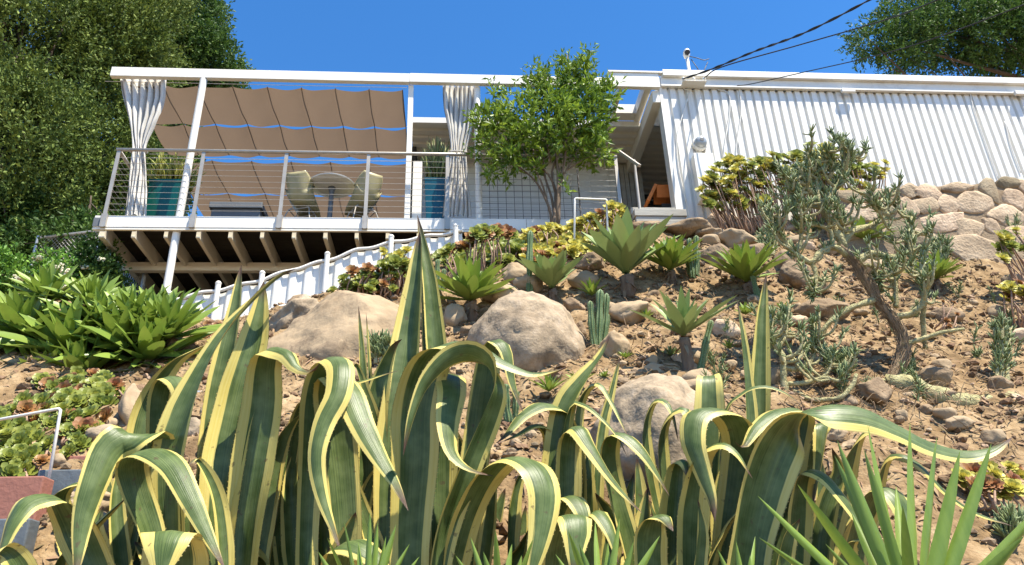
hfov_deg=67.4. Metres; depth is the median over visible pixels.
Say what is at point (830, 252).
rock
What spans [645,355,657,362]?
rock
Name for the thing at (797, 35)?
power line
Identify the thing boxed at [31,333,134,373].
soft agave
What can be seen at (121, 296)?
soft agave
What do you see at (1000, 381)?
rock
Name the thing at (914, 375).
finger sprig
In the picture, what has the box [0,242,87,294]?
flowering shrub
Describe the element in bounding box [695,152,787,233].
aeonium
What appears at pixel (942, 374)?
rock
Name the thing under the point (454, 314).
rock
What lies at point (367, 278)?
aeonium
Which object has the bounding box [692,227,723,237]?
rock
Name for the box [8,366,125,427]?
aeonium
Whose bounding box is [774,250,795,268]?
rock
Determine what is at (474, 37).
sky
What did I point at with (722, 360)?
finger sprig
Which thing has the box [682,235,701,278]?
column cactus
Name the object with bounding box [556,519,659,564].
sword leaved plant
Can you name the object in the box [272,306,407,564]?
variegated agave
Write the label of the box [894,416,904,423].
loose stone
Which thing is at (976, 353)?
finger sprig
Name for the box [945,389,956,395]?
rock
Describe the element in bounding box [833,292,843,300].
finger sprig
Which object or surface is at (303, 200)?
shell chair
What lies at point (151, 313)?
soft agave
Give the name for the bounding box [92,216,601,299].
raised deck
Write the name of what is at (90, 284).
soft agave
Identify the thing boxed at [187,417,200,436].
rock
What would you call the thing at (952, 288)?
finger sprig
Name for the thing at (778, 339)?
branching succulent
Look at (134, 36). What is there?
evergreen tree
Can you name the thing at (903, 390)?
dry roots
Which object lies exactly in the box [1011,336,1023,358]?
finger sprig
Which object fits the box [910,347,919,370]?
finger sprig
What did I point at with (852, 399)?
rock
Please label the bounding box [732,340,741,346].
rock
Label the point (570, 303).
rock
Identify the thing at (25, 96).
evergreen tree
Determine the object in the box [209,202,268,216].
table
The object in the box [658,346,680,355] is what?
agave
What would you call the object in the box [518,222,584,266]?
aeonium
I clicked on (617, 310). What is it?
rock
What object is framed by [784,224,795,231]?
rock
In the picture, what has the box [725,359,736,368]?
loose stone
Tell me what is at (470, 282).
soft agave
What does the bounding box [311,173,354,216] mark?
pedestal table
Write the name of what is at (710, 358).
finger sprig
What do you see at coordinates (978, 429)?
dry twigs
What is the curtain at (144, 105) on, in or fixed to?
hanging from the pergola frame
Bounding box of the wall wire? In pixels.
[676,88,741,201]
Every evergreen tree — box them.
[0,0,118,252]
[6,0,207,252]
[108,0,255,215]
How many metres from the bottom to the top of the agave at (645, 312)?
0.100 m
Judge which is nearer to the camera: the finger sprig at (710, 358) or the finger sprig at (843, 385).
the finger sprig at (843, 385)
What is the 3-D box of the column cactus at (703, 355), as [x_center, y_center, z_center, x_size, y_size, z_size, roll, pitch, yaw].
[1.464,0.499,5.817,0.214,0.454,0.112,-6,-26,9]
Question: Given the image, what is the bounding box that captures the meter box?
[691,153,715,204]
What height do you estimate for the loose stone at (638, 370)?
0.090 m
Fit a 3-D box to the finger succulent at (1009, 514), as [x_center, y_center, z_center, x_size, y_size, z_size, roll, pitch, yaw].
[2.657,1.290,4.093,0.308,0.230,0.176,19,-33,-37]
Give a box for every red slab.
[0,476,53,524]
[67,456,85,459]
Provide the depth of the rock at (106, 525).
3.56 m
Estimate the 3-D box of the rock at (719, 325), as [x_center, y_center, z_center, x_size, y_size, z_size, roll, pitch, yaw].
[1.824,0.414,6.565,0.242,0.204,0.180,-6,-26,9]
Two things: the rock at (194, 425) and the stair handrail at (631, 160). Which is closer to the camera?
the rock at (194, 425)
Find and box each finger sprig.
[701,368,731,388]
[707,350,728,376]
[708,349,713,365]
[723,316,735,337]
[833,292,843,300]
[834,376,849,393]
[871,305,879,322]
[898,361,906,374]
[905,365,927,398]
[909,298,919,316]
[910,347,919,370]
[912,378,926,400]
[941,279,964,297]
[970,320,982,344]
[970,345,983,358]
[986,285,996,303]
[1000,305,1017,319]
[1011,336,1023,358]
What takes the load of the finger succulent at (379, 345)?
on the ground
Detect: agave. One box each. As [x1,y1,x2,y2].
[0,283,89,353]
[0,295,137,362]
[0,340,90,369]
[0,345,223,564]
[1,259,101,313]
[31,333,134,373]
[36,269,139,315]
[40,286,134,344]
[45,297,201,376]
[73,310,213,367]
[82,284,182,340]
[118,286,206,329]
[119,284,239,368]
[150,266,319,564]
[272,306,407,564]
[360,215,568,564]
[435,254,514,321]
[497,336,668,564]
[515,249,583,300]
[529,374,567,391]
[578,277,606,295]
[580,207,679,299]
[596,370,612,376]
[616,351,632,357]
[620,373,758,564]
[629,286,738,371]
[641,308,655,316]
[643,233,702,286]
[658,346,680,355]
[696,239,787,293]
[717,275,1012,564]
[720,340,738,348]
[734,302,757,314]
[848,215,897,238]
[899,249,963,293]
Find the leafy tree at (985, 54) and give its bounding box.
[835,0,1023,77]
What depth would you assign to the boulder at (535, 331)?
5.98 m
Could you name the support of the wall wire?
attached to the house
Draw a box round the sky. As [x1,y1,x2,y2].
[17,0,1023,215]
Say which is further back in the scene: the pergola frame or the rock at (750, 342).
the pergola frame
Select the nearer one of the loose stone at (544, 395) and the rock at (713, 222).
the loose stone at (544, 395)
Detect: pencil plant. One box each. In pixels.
[146,152,205,192]
[420,136,449,177]
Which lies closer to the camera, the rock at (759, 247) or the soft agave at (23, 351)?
the soft agave at (23, 351)
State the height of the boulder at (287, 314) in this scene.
0.612 m
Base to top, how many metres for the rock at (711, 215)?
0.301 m
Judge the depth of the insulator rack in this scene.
10.90 m
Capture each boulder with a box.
[267,290,420,360]
[269,294,318,331]
[299,368,367,396]
[467,290,586,371]
[589,373,694,488]
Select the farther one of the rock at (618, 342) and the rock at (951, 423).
the rock at (618, 342)
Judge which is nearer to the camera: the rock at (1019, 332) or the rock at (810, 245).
the rock at (1019, 332)
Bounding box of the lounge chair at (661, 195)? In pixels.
[644,184,670,207]
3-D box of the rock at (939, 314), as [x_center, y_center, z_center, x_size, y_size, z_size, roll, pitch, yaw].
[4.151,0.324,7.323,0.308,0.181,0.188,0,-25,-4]
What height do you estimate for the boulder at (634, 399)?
0.838 m
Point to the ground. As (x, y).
(976, 552)
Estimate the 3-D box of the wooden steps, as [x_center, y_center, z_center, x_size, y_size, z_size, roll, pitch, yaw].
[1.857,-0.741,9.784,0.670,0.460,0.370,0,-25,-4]
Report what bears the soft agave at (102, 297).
on the ground
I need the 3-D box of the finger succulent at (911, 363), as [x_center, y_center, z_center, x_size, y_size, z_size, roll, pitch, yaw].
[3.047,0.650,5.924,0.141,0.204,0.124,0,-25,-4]
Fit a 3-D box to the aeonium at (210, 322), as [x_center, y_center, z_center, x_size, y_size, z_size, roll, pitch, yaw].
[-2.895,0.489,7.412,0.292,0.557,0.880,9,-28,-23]
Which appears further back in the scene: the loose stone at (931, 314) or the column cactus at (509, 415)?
the loose stone at (931, 314)
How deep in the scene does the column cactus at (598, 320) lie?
6.27 m
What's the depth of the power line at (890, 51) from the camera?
8.92 m
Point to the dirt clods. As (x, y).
(974, 366)
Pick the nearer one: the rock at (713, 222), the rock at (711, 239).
the rock at (711, 239)
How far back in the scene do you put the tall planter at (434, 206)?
10.24 m
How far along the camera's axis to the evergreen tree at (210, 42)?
18.31 m
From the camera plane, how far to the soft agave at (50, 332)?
6.24 m
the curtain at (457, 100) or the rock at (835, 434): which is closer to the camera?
the rock at (835, 434)
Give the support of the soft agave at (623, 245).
on the ground
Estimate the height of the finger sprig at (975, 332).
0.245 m
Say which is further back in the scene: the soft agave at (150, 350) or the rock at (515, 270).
the rock at (515, 270)
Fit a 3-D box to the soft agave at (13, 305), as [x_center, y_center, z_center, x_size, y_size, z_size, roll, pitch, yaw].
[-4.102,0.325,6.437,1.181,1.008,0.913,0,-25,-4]
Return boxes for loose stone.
[501,452,517,457]
[506,448,517,451]
[511,438,521,446]
[525,430,537,437]
[539,392,550,398]
[595,284,605,290]
[617,377,629,384]
[620,360,626,366]
[631,368,643,373]
[637,331,645,336]
[648,307,656,313]
[724,393,730,399]
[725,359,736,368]
[740,370,744,378]
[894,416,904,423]
[926,311,935,317]
[968,300,978,304]
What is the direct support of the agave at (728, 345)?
on the ground
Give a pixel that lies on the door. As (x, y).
(702, 161)
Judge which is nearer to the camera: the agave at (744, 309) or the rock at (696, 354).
the rock at (696, 354)
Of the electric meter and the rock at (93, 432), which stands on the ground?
the rock at (93, 432)
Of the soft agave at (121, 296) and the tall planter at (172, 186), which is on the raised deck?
the tall planter at (172, 186)
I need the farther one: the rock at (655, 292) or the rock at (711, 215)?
the rock at (711, 215)
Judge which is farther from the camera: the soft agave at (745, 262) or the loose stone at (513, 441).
the soft agave at (745, 262)
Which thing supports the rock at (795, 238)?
on the ground
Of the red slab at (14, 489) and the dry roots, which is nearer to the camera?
the red slab at (14, 489)
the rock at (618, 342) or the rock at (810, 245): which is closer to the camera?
the rock at (618, 342)
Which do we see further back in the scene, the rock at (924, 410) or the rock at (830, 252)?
the rock at (830, 252)
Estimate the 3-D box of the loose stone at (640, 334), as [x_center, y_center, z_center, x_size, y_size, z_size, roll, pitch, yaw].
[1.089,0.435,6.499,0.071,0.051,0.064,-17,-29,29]
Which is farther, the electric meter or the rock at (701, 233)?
the electric meter
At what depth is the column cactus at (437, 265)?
7.56 m
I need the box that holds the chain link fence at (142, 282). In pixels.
[29,230,149,295]
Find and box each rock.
[53,453,66,466]
[71,491,110,512]
[84,424,111,441]
[103,512,108,538]
[106,417,118,425]
[118,383,140,424]
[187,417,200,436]
[287,294,310,302]
[421,290,447,304]
[443,303,467,326]
[459,325,471,336]
[481,282,518,302]
[502,262,526,282]
[513,274,543,292]
[563,297,585,311]
[567,270,598,290]
[575,252,605,270]
[576,321,586,336]
[599,330,629,356]
[609,300,648,324]
[633,221,659,228]
[644,363,663,372]
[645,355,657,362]
[647,290,658,295]
[664,217,712,237]
[671,353,681,361]
[682,368,711,379]
[685,379,695,389]
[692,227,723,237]
[692,345,700,351]
[692,349,700,363]
[700,234,719,244]
[700,243,728,265]
[706,218,719,227]
[708,213,737,223]
[712,319,740,337]
[718,229,756,249]
[730,218,758,230]
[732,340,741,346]
[747,294,759,302]
[748,335,770,344]
[749,243,763,254]
[771,367,780,383]
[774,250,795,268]
[779,261,810,289]
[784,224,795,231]
[787,235,814,243]
[790,315,808,326]
[793,298,854,320]
[795,241,816,248]
[807,280,826,295]
[817,241,837,254]
[827,428,847,440]
[839,394,858,405]
[841,439,855,447]
[853,309,868,315]
[854,259,888,276]
[854,377,892,405]
[895,410,907,419]
[900,392,921,399]
[918,366,952,386]
[918,404,932,413]
[931,307,964,321]
[931,359,951,368]
[932,407,957,419]
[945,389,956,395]
[945,416,975,430]
[979,429,1006,444]
[986,304,1009,317]
[987,375,1013,389]
[1000,274,1023,285]
[1012,328,1023,342]
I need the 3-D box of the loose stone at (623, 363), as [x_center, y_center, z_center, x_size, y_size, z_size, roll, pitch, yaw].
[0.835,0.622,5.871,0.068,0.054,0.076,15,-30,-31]
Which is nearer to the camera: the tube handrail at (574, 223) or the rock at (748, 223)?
the tube handrail at (574, 223)
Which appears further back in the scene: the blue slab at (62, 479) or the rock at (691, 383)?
the rock at (691, 383)
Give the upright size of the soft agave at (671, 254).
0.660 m
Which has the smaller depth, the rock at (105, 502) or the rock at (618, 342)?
the rock at (105, 502)
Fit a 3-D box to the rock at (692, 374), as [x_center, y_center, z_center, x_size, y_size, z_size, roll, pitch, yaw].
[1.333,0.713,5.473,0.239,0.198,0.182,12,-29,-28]
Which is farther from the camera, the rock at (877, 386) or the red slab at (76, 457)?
the rock at (877, 386)
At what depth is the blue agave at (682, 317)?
5.75 m
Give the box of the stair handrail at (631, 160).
[617,150,640,208]
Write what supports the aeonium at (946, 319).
on the ground
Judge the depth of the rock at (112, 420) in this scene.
4.98 m
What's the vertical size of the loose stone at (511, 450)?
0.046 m
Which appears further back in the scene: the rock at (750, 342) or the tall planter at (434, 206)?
the tall planter at (434, 206)
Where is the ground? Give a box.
[0,218,1023,564]
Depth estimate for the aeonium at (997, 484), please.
4.32 m
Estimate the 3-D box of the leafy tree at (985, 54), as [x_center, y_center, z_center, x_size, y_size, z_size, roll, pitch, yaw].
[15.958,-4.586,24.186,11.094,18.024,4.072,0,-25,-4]
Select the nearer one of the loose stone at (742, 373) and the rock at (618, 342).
the loose stone at (742, 373)
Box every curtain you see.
[120,79,166,215]
[442,86,475,216]
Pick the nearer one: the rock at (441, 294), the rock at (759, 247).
the rock at (441, 294)
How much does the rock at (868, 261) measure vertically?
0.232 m
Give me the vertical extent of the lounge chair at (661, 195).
0.704 m
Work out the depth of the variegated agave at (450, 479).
3.34 m
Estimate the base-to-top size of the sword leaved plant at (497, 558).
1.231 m
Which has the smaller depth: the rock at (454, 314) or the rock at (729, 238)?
the rock at (454, 314)
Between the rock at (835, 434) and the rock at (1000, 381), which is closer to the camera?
the rock at (835, 434)
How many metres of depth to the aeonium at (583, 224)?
8.86 m
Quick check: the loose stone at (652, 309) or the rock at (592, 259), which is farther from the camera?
the rock at (592, 259)
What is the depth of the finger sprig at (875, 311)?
7.14 m
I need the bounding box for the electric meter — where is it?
[692,136,707,150]
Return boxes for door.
[693,153,715,197]
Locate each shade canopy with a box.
[105,81,406,158]
[171,158,405,217]
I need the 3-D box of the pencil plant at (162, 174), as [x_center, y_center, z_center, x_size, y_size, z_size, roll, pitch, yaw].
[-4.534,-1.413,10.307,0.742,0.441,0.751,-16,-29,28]
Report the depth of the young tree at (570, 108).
9.90 m
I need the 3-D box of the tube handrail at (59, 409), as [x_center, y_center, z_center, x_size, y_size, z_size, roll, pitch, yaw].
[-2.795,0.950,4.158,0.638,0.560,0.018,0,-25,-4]
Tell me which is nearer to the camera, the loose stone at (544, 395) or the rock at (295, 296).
the loose stone at (544, 395)
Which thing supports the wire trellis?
on the ground
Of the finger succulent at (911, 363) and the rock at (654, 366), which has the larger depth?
the finger succulent at (911, 363)
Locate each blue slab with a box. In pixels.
[0,518,39,564]
[38,469,80,494]
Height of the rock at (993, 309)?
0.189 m
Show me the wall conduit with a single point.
(986, 145)
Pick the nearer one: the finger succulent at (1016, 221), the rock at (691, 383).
the rock at (691, 383)
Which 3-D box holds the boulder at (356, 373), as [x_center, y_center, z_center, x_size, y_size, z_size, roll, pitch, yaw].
[-1.311,0.961,5.623,0.755,0.678,0.707,-20,-30,33]
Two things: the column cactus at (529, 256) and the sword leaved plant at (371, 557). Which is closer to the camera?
the sword leaved plant at (371, 557)
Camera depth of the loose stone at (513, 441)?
4.69 m
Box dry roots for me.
[809,355,1009,419]
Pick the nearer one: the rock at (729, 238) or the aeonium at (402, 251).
the aeonium at (402, 251)
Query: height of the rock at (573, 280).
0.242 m
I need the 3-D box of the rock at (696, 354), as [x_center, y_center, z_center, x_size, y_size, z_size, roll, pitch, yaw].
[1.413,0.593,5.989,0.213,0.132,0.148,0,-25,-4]
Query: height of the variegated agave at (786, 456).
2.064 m
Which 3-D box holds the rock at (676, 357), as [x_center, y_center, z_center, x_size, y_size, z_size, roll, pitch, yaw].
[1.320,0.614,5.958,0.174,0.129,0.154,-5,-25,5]
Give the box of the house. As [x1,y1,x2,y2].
[410,69,1023,220]
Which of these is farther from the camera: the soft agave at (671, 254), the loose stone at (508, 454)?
the soft agave at (671, 254)
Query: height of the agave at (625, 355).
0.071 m
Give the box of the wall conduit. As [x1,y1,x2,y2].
[970,94,1020,178]
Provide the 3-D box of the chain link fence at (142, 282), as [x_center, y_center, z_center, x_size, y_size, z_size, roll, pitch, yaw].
[-5.992,-0.058,10.959,2.642,1.936,0.332,-13,-28,23]
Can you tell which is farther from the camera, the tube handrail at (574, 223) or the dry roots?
the tube handrail at (574, 223)
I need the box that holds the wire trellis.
[482,170,581,218]
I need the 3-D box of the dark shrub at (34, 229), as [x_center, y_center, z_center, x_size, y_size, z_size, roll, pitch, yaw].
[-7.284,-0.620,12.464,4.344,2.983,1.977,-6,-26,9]
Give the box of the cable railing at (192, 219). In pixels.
[99,148,621,229]
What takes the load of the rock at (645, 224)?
on the ground
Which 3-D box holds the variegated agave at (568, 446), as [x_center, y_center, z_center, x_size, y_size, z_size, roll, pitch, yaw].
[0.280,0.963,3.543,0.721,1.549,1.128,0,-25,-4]
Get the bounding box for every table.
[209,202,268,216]
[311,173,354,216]
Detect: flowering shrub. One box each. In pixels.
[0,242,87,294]
[63,225,133,288]
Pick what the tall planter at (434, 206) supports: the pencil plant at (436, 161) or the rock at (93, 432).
the pencil plant at (436, 161)
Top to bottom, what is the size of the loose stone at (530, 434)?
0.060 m
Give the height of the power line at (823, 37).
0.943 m
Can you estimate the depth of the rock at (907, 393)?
5.53 m
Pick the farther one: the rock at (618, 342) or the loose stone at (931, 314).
the loose stone at (931, 314)
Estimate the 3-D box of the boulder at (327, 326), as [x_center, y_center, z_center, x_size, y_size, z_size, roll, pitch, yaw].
[-1.563,0.649,6.616,1.727,1.196,1.214,0,-25,-4]
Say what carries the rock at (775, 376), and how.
on the ground
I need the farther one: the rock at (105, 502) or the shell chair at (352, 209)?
the shell chair at (352, 209)
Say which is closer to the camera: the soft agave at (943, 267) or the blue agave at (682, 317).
the blue agave at (682, 317)
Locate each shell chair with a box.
[284,170,320,216]
[344,170,382,217]
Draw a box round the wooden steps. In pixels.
[629,207,686,224]
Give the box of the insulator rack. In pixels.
[681,77,706,86]
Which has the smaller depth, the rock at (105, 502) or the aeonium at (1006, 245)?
the rock at (105, 502)
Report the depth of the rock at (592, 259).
7.98 m
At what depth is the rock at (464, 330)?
6.42 m
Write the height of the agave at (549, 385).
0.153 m
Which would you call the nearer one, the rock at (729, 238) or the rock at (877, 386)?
the rock at (877, 386)
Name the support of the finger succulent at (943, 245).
on the ground
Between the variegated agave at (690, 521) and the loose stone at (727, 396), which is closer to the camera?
the variegated agave at (690, 521)
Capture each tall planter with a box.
[146,179,190,215]
[424,177,444,217]
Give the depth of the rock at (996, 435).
5.00 m
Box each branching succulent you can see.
[745,287,864,402]
[753,123,1017,406]
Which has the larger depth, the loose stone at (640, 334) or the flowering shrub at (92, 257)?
the flowering shrub at (92, 257)
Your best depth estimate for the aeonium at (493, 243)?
8.07 m
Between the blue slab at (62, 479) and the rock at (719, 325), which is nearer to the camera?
the blue slab at (62, 479)
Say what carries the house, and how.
on the ground
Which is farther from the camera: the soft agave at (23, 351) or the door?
the door
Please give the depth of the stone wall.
9.18 m
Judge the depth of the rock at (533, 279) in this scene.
7.40 m
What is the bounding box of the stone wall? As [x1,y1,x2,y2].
[821,176,1023,263]
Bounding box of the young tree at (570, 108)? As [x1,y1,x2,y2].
[461,41,628,223]
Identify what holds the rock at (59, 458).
on the ground
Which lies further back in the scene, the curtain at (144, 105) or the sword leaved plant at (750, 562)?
the curtain at (144, 105)
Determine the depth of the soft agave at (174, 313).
6.49 m
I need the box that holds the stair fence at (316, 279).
[168,224,461,319]
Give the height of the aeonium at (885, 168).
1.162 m
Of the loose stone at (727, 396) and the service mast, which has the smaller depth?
the loose stone at (727, 396)
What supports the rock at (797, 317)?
on the ground
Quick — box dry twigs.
[588,266,1023,446]
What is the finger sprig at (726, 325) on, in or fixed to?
on the ground
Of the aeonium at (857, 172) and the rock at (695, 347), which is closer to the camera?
the rock at (695, 347)
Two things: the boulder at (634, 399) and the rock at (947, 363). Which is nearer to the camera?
the boulder at (634, 399)
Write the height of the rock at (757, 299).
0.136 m
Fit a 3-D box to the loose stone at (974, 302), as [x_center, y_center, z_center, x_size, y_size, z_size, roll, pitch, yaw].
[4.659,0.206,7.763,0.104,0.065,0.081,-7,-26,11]
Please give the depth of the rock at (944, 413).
5.25 m
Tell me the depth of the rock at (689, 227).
9.10 m
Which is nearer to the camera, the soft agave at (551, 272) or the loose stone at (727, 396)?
the loose stone at (727, 396)
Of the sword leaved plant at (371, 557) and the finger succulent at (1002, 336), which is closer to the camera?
the sword leaved plant at (371, 557)
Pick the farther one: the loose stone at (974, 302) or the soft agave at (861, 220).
the soft agave at (861, 220)
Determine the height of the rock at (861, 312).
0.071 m
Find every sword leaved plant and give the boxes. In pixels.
[318,514,418,564]
[456,530,532,564]
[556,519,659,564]
[718,539,754,564]
[758,427,1023,564]
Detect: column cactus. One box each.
[434,259,446,291]
[503,384,519,422]
[526,230,534,291]
[587,289,609,345]
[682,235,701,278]
[696,320,713,368]
[749,246,760,297]
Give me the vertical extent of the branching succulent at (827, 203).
2.678 m
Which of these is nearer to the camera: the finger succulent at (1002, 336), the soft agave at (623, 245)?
the finger succulent at (1002, 336)
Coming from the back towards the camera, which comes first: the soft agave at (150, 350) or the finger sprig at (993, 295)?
the finger sprig at (993, 295)
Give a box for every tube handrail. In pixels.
[0,407,61,478]
[573,197,608,238]
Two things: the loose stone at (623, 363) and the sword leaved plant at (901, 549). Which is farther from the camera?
the loose stone at (623, 363)
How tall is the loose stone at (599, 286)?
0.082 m
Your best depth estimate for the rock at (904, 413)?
5.26 m
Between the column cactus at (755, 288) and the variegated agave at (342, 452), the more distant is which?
the column cactus at (755, 288)
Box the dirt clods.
[0,230,1023,541]
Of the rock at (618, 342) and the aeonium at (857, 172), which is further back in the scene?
the aeonium at (857, 172)
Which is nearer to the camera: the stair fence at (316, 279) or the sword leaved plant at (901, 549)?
the sword leaved plant at (901, 549)
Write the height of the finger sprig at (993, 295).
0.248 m
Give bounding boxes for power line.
[682,0,870,78]
[704,0,937,77]
[737,4,1023,85]
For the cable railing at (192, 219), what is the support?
on the raised deck
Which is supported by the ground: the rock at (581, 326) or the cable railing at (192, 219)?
the rock at (581, 326)
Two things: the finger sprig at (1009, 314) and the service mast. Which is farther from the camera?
the service mast
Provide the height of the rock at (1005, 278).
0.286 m
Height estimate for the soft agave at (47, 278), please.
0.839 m
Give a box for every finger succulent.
[364,328,391,363]
[754,225,779,255]
[831,344,859,377]
[905,357,915,374]
[926,231,955,259]
[986,308,1017,379]
[990,500,1023,538]
[1005,211,1022,243]
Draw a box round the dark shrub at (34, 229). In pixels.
[0,168,139,294]
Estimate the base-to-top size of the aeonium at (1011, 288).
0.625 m
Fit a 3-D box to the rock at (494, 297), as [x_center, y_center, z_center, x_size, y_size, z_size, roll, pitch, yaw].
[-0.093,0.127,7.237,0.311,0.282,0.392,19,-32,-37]
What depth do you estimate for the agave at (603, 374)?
5.52 m
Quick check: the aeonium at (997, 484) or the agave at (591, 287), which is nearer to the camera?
the aeonium at (997, 484)
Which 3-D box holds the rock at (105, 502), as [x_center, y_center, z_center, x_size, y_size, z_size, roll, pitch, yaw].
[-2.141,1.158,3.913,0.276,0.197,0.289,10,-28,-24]
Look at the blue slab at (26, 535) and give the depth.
3.56 m
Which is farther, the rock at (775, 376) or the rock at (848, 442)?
the rock at (775, 376)
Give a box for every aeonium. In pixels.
[0,373,118,476]
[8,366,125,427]
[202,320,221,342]
[327,254,409,299]
[377,246,412,283]
[431,223,525,288]
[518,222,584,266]
[563,199,625,270]
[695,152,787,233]
[765,141,886,229]
[879,159,890,188]
[933,299,959,333]
[951,460,1023,514]
[991,226,1023,302]
[996,278,1023,327]
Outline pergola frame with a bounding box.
[110,67,659,291]
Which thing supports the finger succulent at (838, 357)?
on the ground
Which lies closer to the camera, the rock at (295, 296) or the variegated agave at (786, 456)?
the variegated agave at (786, 456)
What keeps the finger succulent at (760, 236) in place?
on the ground
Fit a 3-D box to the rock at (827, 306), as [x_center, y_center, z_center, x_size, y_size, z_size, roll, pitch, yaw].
[2.896,0.273,7.133,0.548,0.230,0.316,0,-25,-4]
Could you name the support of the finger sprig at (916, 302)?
on the ground
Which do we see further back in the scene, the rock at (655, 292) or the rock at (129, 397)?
the rock at (655, 292)
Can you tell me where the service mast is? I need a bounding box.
[683,48,707,69]
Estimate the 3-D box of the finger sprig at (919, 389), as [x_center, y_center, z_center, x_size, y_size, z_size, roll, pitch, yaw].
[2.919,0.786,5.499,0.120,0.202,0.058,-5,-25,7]
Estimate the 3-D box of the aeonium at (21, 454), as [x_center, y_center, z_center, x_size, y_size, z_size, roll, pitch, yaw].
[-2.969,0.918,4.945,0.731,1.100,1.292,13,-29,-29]
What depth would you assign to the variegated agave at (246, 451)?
3.46 m
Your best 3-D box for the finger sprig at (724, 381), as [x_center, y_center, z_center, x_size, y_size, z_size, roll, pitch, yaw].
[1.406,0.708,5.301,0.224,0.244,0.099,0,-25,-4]
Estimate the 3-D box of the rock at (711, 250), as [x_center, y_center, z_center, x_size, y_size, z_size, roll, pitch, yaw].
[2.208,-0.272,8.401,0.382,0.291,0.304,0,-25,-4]
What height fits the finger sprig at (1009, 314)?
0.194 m
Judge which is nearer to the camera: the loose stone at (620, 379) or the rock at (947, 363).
the loose stone at (620, 379)
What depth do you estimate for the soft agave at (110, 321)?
6.27 m
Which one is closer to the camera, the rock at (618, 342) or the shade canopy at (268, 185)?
the rock at (618, 342)
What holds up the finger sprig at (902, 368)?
on the ground
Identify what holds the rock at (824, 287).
on the ground
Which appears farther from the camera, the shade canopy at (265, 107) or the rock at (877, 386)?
the shade canopy at (265, 107)
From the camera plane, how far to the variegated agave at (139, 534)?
3.12 m
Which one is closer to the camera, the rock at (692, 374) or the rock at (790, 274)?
the rock at (692, 374)

